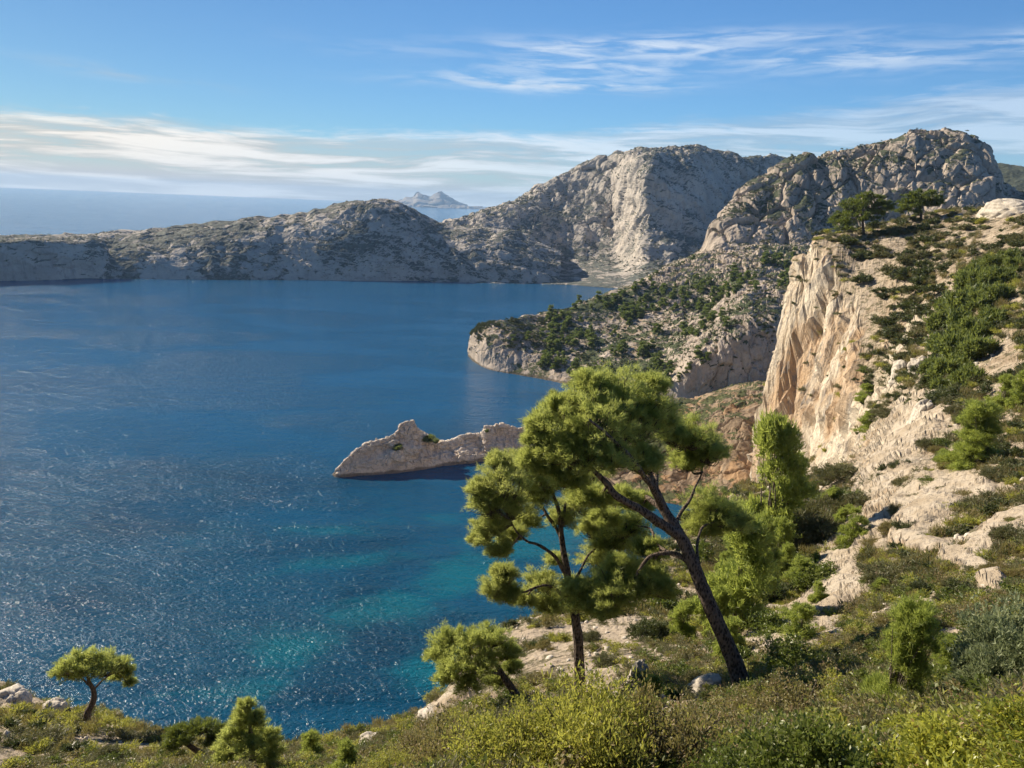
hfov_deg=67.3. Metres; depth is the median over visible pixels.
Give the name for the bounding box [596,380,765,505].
ochre slope
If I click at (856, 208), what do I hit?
plateau pine
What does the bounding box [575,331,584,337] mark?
headland pine
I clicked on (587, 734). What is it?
broom bush
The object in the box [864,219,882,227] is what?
plateau bush
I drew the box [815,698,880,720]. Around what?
heath bush
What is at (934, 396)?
dark bush
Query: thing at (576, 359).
headland pine
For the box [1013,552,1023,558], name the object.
slope bush
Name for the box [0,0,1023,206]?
sky
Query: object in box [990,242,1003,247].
plateau bush
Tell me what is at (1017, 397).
young pine
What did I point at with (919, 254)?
plateau bush
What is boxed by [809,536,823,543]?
gully bush
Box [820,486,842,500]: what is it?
gully bush
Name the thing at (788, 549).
gully bush
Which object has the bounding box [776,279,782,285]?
headland pine
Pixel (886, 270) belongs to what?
rim bush
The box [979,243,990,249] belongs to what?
plateau bush
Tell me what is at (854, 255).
plateau bush
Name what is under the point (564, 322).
headland pine
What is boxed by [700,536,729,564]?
olive bush
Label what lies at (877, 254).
plateau bush
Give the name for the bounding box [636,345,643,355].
headland pine
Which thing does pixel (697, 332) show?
headland pine
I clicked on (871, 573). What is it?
olive bush
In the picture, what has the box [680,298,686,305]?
headland pine
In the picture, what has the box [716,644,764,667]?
oak bush
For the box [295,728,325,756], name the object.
young pine
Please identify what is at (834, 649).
scrub
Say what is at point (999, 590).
slope bush
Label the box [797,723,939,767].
mastic bush
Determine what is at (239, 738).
young pine
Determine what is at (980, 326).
belt pine
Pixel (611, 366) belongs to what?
headland pine
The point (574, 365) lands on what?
headland pine
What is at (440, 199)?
island
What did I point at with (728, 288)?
headland pine
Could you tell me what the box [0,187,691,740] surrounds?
sea
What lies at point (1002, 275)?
belt pine
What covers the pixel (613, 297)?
headland pine
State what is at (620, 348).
headland pine
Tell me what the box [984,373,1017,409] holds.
young pine
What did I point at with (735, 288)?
headland pine
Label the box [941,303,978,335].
belt pine
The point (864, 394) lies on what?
cliff pine
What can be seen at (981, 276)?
belt pine
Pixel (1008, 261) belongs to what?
belt pine
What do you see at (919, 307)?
rim bush
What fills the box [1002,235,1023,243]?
plateau bush
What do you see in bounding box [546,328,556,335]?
headland pine
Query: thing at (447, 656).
rim pine
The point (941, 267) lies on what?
rim bush
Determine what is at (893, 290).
rim bush
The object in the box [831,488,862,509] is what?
oak bush
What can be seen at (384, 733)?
olive bush
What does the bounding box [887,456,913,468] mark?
slope bush
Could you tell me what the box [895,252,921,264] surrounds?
rim bush
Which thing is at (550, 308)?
headland pine
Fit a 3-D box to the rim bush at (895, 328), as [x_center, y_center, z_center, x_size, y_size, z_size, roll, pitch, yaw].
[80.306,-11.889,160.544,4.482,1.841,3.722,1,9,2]
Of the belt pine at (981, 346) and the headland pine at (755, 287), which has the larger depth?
the headland pine at (755, 287)
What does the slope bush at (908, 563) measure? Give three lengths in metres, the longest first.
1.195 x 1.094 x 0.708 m
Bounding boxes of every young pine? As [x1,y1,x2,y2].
[208,695,287,767]
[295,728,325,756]
[326,736,364,767]
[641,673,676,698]
[666,598,701,641]
[685,505,783,632]
[695,583,733,643]
[709,615,746,657]
[719,407,819,555]
[728,509,787,583]
[768,450,810,498]
[770,600,820,641]
[772,514,802,558]
[779,554,817,593]
[807,578,829,602]
[834,505,870,548]
[860,590,945,707]
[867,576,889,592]
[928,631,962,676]
[931,448,948,466]
[934,397,1008,470]
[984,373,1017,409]
[1003,367,1023,413]
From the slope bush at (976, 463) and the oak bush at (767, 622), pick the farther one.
the slope bush at (976, 463)
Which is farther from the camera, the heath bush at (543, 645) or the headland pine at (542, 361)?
the headland pine at (542, 361)
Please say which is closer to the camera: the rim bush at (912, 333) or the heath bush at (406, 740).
the heath bush at (406, 740)
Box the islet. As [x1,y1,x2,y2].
[332,419,528,477]
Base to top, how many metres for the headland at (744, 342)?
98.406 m
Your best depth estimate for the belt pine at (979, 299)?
118.76 m
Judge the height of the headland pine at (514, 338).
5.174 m
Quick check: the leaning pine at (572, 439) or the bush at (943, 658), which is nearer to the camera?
the bush at (943, 658)
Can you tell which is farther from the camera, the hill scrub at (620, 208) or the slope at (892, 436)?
the hill scrub at (620, 208)
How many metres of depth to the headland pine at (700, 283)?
587.03 m
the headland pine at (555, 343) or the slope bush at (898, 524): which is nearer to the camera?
the slope bush at (898, 524)
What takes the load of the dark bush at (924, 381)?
on the slope at (892, 436)
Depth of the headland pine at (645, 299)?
595.42 m
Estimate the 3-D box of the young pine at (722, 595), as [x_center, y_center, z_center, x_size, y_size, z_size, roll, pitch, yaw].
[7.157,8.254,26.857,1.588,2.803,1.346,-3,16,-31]
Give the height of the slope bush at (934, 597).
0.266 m
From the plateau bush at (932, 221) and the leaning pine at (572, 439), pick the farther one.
the plateau bush at (932, 221)
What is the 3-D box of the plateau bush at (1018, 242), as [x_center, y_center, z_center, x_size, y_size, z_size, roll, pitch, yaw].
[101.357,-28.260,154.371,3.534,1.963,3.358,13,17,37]
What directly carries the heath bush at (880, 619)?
on the slope at (892, 436)
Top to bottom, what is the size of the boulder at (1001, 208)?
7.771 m
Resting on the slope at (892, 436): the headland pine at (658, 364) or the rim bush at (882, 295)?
the rim bush at (882, 295)
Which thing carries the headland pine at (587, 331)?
on the headland at (744, 342)
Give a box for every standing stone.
[626,659,648,685]
[888,359,907,386]
[907,355,925,377]
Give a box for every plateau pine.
[826,191,896,234]
[891,187,947,218]
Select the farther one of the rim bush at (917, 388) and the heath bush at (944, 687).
the rim bush at (917, 388)
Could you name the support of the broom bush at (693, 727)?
on the slope at (892, 436)
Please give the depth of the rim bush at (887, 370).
134.03 m
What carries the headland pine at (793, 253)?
on the headland at (744, 342)
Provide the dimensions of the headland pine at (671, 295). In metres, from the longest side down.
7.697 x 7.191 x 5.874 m
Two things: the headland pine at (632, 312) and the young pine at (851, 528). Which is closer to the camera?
the young pine at (851, 528)
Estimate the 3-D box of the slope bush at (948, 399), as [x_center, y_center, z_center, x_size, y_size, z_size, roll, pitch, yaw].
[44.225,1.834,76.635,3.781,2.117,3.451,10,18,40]
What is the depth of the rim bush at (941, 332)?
122.97 m
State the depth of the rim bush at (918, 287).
168.16 m
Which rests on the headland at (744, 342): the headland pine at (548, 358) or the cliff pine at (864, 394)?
the headland pine at (548, 358)
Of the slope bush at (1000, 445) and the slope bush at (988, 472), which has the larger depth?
the slope bush at (1000, 445)
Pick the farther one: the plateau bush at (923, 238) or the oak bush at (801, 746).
the plateau bush at (923, 238)
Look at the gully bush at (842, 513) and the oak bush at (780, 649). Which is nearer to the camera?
the oak bush at (780, 649)
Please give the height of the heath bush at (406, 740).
1.082 m
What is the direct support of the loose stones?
on the slope at (892, 436)
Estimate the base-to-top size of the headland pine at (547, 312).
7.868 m
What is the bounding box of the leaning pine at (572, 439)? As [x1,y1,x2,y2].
[511,356,757,683]
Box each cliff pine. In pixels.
[850,409,875,432]
[852,382,873,403]
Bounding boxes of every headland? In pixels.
[0,198,560,283]
[467,242,810,398]
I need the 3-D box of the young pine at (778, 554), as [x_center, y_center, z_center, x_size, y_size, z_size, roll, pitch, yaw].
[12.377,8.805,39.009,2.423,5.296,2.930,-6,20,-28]
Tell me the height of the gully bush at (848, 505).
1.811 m
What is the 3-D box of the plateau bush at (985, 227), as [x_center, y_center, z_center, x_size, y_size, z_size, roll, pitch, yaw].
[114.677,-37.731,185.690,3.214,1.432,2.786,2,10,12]
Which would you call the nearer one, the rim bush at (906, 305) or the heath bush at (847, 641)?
the heath bush at (847, 641)
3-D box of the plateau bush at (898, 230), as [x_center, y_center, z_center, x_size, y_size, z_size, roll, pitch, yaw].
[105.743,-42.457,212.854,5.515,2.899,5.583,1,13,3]
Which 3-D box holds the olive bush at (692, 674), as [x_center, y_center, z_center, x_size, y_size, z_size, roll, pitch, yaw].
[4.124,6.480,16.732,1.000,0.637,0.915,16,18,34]
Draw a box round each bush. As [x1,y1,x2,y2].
[18,721,72,752]
[71,740,126,766]
[159,714,232,756]
[346,724,366,738]
[352,742,429,767]
[369,729,396,739]
[376,720,445,764]
[392,443,403,450]
[393,684,495,767]
[423,433,435,443]
[429,707,499,753]
[436,690,595,767]
[472,702,516,721]
[517,658,671,767]
[525,691,587,726]
[529,669,549,679]
[533,638,557,650]
[582,627,601,641]
[589,666,746,767]
[591,651,624,667]
[604,690,664,730]
[624,614,676,642]
[648,583,684,609]
[648,702,744,748]
[664,699,754,727]
[680,510,692,520]
[680,668,706,681]
[681,537,719,565]
[681,715,781,767]
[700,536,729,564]
[706,534,723,543]
[714,550,732,569]
[715,678,786,713]
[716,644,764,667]
[719,543,736,561]
[722,698,920,767]
[737,672,846,713]
[741,606,793,637]
[748,580,800,602]
[752,627,839,677]
[754,575,776,602]
[774,555,789,582]
[777,505,843,552]
[778,541,796,572]
[782,558,838,592]
[794,488,850,518]
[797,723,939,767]
[809,456,860,483]
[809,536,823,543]
[810,551,821,562]
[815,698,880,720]
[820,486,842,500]
[828,542,850,551]
[829,634,854,647]
[830,518,844,533]
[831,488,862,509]
[832,506,849,521]
[835,234,850,241]
[838,236,859,245]
[840,488,871,506]
[844,504,854,514]
[848,272,873,283]
[850,251,864,258]
[853,558,917,589]
[855,250,873,254]
[857,573,865,586]
[859,535,880,545]
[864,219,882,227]
[868,314,884,326]
[868,406,893,418]
[869,243,891,251]
[869,286,888,293]
[871,229,884,234]
[871,249,891,257]
[872,607,895,628]
[872,701,1008,767]
[874,292,890,298]
[875,329,883,337]
[875,708,938,741]
[876,519,895,534]
[877,582,890,589]
[878,264,899,275]
[878,316,897,326]
[879,363,892,375]
[880,331,902,342]
[880,583,907,596]
[882,252,894,257]
[882,328,905,338]
[884,502,905,515]
[885,226,904,235]
[885,323,905,330]
[887,266,913,280]
[887,286,902,294]
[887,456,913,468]
[888,310,908,320]
[889,348,918,361]
[890,298,914,310]
[890,473,911,485]
[890,474,916,487]
[890,519,917,529]
[892,218,907,223]
[892,250,913,255]
[894,335,913,346]
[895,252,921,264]
[896,384,907,389]
[897,312,913,322]
[900,554,917,568]
[901,283,924,293]
[902,566,916,572]
[903,248,914,253]
[903,329,923,337]
[905,294,923,303]
[905,588,917,598]
[906,239,918,244]
[907,273,935,284]
[908,580,937,594]
[909,303,932,315]
[909,310,923,315]
[910,264,936,275]
[910,320,925,327]
[910,337,925,344]
[912,234,939,242]
[912,249,933,258]
[912,374,934,388]
[913,222,931,230]
[913,258,934,267]
[913,383,925,390]
[914,434,938,448]
[914,474,937,485]
[915,339,925,346]
[920,309,935,314]
[920,382,966,405]
[921,283,948,292]
[922,293,932,300]
[925,217,941,223]
[926,445,946,454]
[927,674,964,695]
[930,329,946,335]
[930,436,954,446]
[931,593,944,601]
[933,231,952,235]
[934,264,949,270]
[934,575,977,588]
[936,395,965,405]
[936,461,950,469]
[936,576,988,598]
[939,401,968,414]
[940,587,1023,690]
[943,240,965,250]
[946,249,963,256]
[950,489,972,495]
[954,619,969,631]
[956,223,976,230]
[960,563,978,574]
[961,488,1005,505]
[962,216,977,224]
[962,682,1023,767]
[970,459,986,468]
[972,464,1012,482]
[975,559,1010,570]
[979,225,992,229]
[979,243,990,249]
[981,520,1023,542]
[987,539,1016,554]
[989,442,1011,450]
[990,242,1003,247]
[991,589,1007,595]
[993,234,1008,239]
[994,239,1006,244]
[995,565,1023,577]
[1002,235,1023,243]
[1003,515,1020,521]
[1006,232,1023,238]
[1007,238,1023,246]
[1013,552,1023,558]
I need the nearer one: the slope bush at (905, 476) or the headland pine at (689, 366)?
the slope bush at (905, 476)
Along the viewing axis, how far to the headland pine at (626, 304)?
587.01 m
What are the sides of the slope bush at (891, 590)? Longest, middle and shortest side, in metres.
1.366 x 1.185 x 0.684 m
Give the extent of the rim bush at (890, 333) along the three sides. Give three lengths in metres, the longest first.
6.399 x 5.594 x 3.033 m
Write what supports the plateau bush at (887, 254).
on the slope at (892, 436)
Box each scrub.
[0,208,1023,763]
[0,556,1023,767]
[1,200,559,274]
[443,145,781,275]
[468,242,811,381]
[695,127,1023,251]
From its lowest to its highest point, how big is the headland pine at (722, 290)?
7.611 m
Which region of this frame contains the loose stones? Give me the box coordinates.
[3,337,1023,760]
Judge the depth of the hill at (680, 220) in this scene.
1346.24 m
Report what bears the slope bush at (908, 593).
on the slope at (892, 436)
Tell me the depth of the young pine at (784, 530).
42.33 m
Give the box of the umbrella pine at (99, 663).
[45,642,138,722]
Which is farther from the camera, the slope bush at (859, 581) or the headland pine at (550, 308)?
the headland pine at (550, 308)
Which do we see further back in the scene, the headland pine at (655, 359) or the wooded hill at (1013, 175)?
the wooded hill at (1013, 175)
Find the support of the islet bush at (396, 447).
on the islet
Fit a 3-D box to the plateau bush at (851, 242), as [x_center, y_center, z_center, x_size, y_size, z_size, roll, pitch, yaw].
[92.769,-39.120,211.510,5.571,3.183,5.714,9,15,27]
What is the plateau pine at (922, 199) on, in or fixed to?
on the slope at (892, 436)
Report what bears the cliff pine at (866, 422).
on the slope at (892, 436)
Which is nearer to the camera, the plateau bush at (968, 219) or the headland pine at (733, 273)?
the plateau bush at (968, 219)
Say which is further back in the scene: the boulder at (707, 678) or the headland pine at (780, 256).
the headland pine at (780, 256)
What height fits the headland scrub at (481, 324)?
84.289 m
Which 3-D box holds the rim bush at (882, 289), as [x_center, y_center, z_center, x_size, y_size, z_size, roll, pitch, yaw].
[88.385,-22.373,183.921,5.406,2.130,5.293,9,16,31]
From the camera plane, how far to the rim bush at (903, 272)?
179.37 m
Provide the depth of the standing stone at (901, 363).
130.36 m
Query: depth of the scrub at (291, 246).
1060.14 m
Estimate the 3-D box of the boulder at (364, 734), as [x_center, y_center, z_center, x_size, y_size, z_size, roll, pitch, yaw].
[-4.253,11.032,23.422,0.959,0.657,0.710,2,13,0]
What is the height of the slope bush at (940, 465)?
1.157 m
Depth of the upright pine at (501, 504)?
17.49 m
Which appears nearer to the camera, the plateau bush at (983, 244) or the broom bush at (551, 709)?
the broom bush at (551, 709)
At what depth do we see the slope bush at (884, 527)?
39.19 m
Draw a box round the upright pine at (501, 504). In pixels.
[460,446,625,690]
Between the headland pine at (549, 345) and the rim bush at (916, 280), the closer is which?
the rim bush at (916, 280)
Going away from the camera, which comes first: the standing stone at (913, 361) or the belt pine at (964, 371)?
the belt pine at (964, 371)
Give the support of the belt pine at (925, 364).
on the slope at (892, 436)
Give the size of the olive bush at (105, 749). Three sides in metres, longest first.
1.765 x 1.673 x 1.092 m
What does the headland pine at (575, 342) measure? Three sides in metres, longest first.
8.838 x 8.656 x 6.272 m
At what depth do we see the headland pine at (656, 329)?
541.20 m
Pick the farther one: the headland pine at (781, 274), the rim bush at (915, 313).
the headland pine at (781, 274)
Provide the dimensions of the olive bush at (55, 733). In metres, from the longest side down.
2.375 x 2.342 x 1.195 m
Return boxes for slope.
[0,210,1023,767]
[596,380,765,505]
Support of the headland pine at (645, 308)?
on the headland at (744, 342)
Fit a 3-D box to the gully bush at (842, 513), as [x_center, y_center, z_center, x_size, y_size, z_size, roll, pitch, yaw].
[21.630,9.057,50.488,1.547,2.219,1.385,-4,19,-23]
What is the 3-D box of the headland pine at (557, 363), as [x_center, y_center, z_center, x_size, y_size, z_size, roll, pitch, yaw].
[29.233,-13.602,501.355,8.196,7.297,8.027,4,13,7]
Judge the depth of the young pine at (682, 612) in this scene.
27.93 m
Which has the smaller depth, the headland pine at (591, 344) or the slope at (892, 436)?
the slope at (892, 436)
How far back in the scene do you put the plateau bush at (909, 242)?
200.39 m
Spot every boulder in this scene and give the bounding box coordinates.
[0,683,32,704]
[42,697,67,711]
[358,731,377,743]
[416,705,433,722]
[686,673,721,692]
[976,198,1023,220]
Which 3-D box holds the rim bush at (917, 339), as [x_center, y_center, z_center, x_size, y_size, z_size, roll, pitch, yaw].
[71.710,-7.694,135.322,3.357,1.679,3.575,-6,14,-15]
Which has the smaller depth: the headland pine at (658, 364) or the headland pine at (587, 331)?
the headland pine at (658, 364)
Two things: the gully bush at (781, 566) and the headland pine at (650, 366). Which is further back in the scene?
the headland pine at (650, 366)
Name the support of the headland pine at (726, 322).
on the headland at (744, 342)
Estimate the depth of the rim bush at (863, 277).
191.25 m
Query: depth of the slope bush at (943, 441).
62.27 m
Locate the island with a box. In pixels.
[397,191,485,208]
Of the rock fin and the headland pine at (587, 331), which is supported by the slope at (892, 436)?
the rock fin
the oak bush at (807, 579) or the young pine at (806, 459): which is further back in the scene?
the young pine at (806, 459)
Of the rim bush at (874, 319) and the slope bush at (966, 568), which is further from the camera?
the rim bush at (874, 319)
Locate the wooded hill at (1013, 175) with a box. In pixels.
[998,163,1023,191]
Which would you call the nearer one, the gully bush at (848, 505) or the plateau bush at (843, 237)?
the gully bush at (848, 505)
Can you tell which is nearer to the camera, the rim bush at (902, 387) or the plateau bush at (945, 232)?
the rim bush at (902, 387)
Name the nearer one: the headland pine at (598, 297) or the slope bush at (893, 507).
the slope bush at (893, 507)
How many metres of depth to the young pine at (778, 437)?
46.04 m
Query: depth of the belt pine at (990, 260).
142.27 m
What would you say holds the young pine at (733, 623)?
on the slope at (892, 436)
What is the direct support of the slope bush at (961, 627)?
on the slope at (892, 436)
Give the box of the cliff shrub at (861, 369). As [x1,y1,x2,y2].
[856,366,867,374]
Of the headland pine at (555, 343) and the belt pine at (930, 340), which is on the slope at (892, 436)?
the belt pine at (930, 340)
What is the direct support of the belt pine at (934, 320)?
on the slope at (892, 436)
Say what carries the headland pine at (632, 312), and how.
on the headland at (744, 342)
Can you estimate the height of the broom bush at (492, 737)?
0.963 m
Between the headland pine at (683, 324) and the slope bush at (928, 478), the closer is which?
the slope bush at (928, 478)
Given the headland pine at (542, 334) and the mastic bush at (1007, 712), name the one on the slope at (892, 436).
the mastic bush at (1007, 712)
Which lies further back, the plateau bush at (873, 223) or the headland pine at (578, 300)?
the headland pine at (578, 300)
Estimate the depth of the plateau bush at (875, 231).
216.43 m
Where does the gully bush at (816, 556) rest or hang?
on the slope at (892, 436)
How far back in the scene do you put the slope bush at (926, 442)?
63.70 m
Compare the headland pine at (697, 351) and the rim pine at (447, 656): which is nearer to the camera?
the rim pine at (447, 656)
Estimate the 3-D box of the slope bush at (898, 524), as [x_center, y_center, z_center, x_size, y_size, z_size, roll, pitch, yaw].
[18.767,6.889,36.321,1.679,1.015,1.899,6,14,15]
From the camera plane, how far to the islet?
324.31 m
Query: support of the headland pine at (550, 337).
on the headland at (744, 342)
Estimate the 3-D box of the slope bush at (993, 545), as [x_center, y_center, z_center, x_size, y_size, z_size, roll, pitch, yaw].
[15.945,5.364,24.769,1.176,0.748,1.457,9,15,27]
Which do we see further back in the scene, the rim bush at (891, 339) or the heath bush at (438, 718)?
the rim bush at (891, 339)
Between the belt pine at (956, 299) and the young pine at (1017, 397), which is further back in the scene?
the belt pine at (956, 299)
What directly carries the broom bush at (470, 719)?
on the slope at (892, 436)
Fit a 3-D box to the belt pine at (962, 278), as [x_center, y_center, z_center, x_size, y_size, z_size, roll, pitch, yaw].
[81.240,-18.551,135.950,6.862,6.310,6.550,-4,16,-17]
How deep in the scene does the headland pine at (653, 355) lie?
495.18 m
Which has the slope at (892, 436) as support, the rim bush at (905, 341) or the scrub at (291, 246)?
the rim bush at (905, 341)
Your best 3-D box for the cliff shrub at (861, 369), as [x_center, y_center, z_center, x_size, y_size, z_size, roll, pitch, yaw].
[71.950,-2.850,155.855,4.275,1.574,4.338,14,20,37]
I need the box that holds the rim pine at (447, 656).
[419,617,527,698]
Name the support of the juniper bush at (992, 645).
on the slope at (892, 436)
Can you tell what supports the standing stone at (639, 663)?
on the slope at (892, 436)
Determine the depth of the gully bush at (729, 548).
46.51 m
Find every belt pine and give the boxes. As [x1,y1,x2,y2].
[915,353,943,377]
[919,310,947,331]
[923,332,944,353]
[924,349,975,379]
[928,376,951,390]
[932,289,951,313]
[933,326,983,359]
[940,280,988,315]
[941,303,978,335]
[946,362,988,387]
[951,265,987,290]
[954,313,997,337]
[954,332,1003,359]
[961,255,981,270]
[964,288,1006,310]
[969,264,1004,286]
[976,304,1007,321]
[978,252,1005,268]
[984,280,1019,299]
[986,264,1020,283]
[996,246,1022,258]
[1002,254,1023,271]
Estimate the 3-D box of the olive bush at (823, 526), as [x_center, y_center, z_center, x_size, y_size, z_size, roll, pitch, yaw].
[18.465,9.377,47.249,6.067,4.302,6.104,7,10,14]
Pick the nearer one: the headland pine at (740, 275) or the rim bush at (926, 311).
the rim bush at (926, 311)
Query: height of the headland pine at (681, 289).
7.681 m
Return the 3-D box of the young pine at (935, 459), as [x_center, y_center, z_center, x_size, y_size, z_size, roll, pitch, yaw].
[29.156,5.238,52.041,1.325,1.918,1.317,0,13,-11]
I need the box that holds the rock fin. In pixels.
[906,399,932,424]
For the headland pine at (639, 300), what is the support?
on the headland at (744, 342)
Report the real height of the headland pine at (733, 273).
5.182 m
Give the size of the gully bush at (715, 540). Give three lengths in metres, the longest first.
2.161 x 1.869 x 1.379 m
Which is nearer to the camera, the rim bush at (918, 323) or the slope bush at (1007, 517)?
the slope bush at (1007, 517)
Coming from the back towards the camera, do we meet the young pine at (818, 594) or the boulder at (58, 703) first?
the boulder at (58, 703)
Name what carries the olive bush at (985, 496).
on the slope at (892, 436)
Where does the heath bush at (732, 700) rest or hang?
on the slope at (892, 436)
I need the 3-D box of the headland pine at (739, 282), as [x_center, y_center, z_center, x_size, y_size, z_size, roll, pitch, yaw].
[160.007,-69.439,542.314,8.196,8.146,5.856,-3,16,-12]
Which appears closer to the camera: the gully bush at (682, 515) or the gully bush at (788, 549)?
the gully bush at (788, 549)
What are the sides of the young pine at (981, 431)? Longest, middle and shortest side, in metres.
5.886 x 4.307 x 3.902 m
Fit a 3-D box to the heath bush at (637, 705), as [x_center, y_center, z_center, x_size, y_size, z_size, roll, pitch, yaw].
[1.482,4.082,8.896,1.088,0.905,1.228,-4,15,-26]
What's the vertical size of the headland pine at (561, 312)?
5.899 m
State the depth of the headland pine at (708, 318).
499.45 m
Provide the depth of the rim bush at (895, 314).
162.99 m
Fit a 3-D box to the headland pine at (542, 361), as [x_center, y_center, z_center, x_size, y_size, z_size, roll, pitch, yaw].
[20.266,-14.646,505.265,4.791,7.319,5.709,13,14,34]
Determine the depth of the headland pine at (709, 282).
588.35 m
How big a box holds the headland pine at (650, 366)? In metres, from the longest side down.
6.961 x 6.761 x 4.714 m
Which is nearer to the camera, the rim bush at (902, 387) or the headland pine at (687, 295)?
the rim bush at (902, 387)
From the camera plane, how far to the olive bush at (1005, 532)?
26.22 m
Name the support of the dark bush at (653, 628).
on the slope at (892, 436)
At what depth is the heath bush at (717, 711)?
7.44 m
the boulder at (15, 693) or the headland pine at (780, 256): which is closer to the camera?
the boulder at (15, 693)
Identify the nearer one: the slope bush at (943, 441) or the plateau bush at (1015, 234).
the slope bush at (943, 441)
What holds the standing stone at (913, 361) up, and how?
on the slope at (892, 436)
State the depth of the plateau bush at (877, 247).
201.06 m
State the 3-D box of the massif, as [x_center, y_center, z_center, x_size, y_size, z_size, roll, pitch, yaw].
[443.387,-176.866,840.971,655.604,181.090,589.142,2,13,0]
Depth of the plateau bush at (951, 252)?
174.25 m
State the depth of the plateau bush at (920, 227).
209.01 m
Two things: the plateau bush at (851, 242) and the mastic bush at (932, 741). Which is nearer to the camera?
the mastic bush at (932, 741)
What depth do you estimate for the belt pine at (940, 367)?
95.00 m
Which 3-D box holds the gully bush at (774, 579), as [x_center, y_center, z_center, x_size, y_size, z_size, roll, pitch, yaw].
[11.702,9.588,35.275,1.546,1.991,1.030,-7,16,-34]
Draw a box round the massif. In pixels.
[666,128,1023,264]
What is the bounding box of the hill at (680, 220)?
[430,144,786,288]
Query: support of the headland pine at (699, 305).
on the headland at (744, 342)
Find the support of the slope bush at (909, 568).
on the slope at (892, 436)
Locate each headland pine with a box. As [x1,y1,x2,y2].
[510,334,516,340]
[525,330,531,339]
[538,328,545,338]
[540,356,545,366]
[543,335,552,344]
[544,353,551,366]
[545,311,551,320]
[545,340,553,349]
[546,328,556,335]
[547,304,553,314]
[550,339,559,350]
[551,358,561,368]
[554,323,560,331]
[558,309,565,316]
[560,320,567,326]
[561,357,567,365]
[570,302,578,309]
[570,361,580,369]
[571,333,578,346]
[571,357,579,365]
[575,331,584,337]
[576,294,582,303]
[584,329,590,338]
[587,338,596,348]
[594,290,601,302]
[605,363,614,370]
[608,293,618,301]
[616,339,627,348]
[616,345,625,352]
[622,301,629,309]
[622,311,629,318]
[630,309,634,317]
[635,297,643,303]
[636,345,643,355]
[640,344,648,356]
[641,292,647,301]
[641,302,647,310]
[644,349,650,356]
[646,340,655,347]
[646,362,654,368]
[649,281,657,288]
[650,352,655,361]
[652,322,659,334]
[652,356,659,364]
[653,360,661,368]
[661,359,673,368]
[662,298,668,305]
[662,369,671,377]
[668,291,676,298]
[678,286,687,293]
[678,321,688,328]
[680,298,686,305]
[681,328,688,335]
[684,290,691,297]
[684,362,692,369]
[685,301,692,307]
[693,329,700,336]
[693,345,701,358]
[695,279,703,288]
[695,302,703,309]
[697,315,706,325]
[701,352,711,360]
[704,313,714,320]
[705,277,712,285]
[710,285,717,295]
[716,307,725,315]
[717,286,725,294]
[722,316,731,326]
[725,285,732,290]
[729,271,736,276]
[731,284,740,292]
[735,273,744,282]
[736,280,743,288]
[743,270,750,279]
[748,277,755,283]
[752,282,759,290]
[760,255,770,264]
[776,252,784,258]
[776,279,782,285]
[777,271,785,276]
[782,259,790,268]
[789,246,797,259]
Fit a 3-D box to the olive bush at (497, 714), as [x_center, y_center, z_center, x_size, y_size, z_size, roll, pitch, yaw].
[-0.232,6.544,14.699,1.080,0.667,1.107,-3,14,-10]
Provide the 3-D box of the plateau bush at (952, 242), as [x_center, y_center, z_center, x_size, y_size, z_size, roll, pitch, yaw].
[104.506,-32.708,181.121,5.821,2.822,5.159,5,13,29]
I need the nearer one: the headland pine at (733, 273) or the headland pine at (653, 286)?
the headland pine at (733, 273)
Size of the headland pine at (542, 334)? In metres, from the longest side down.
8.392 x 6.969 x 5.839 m
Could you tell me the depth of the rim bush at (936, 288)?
153.73 m
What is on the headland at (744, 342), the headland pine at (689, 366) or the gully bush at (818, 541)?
the headland pine at (689, 366)
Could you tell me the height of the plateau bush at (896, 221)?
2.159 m
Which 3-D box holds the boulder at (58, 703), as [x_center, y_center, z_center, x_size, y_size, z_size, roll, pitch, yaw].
[-22.700,16.257,38.124,1.196,1.215,1.169,13,17,39]
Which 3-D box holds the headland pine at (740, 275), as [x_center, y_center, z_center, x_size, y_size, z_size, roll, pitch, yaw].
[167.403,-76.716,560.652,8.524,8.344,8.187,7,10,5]
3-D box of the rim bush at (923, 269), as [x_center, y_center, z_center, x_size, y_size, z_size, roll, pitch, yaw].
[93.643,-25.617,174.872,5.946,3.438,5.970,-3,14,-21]
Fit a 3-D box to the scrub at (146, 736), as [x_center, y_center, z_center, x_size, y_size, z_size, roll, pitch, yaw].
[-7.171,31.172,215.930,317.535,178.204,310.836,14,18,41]
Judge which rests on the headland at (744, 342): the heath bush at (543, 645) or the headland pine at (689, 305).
the headland pine at (689, 305)
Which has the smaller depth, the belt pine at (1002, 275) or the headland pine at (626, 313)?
the belt pine at (1002, 275)
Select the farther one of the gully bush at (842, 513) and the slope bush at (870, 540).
the gully bush at (842, 513)
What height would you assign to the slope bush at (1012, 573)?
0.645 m
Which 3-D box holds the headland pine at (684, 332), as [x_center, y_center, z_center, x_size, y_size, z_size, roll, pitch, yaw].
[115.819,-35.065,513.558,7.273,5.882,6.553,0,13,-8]

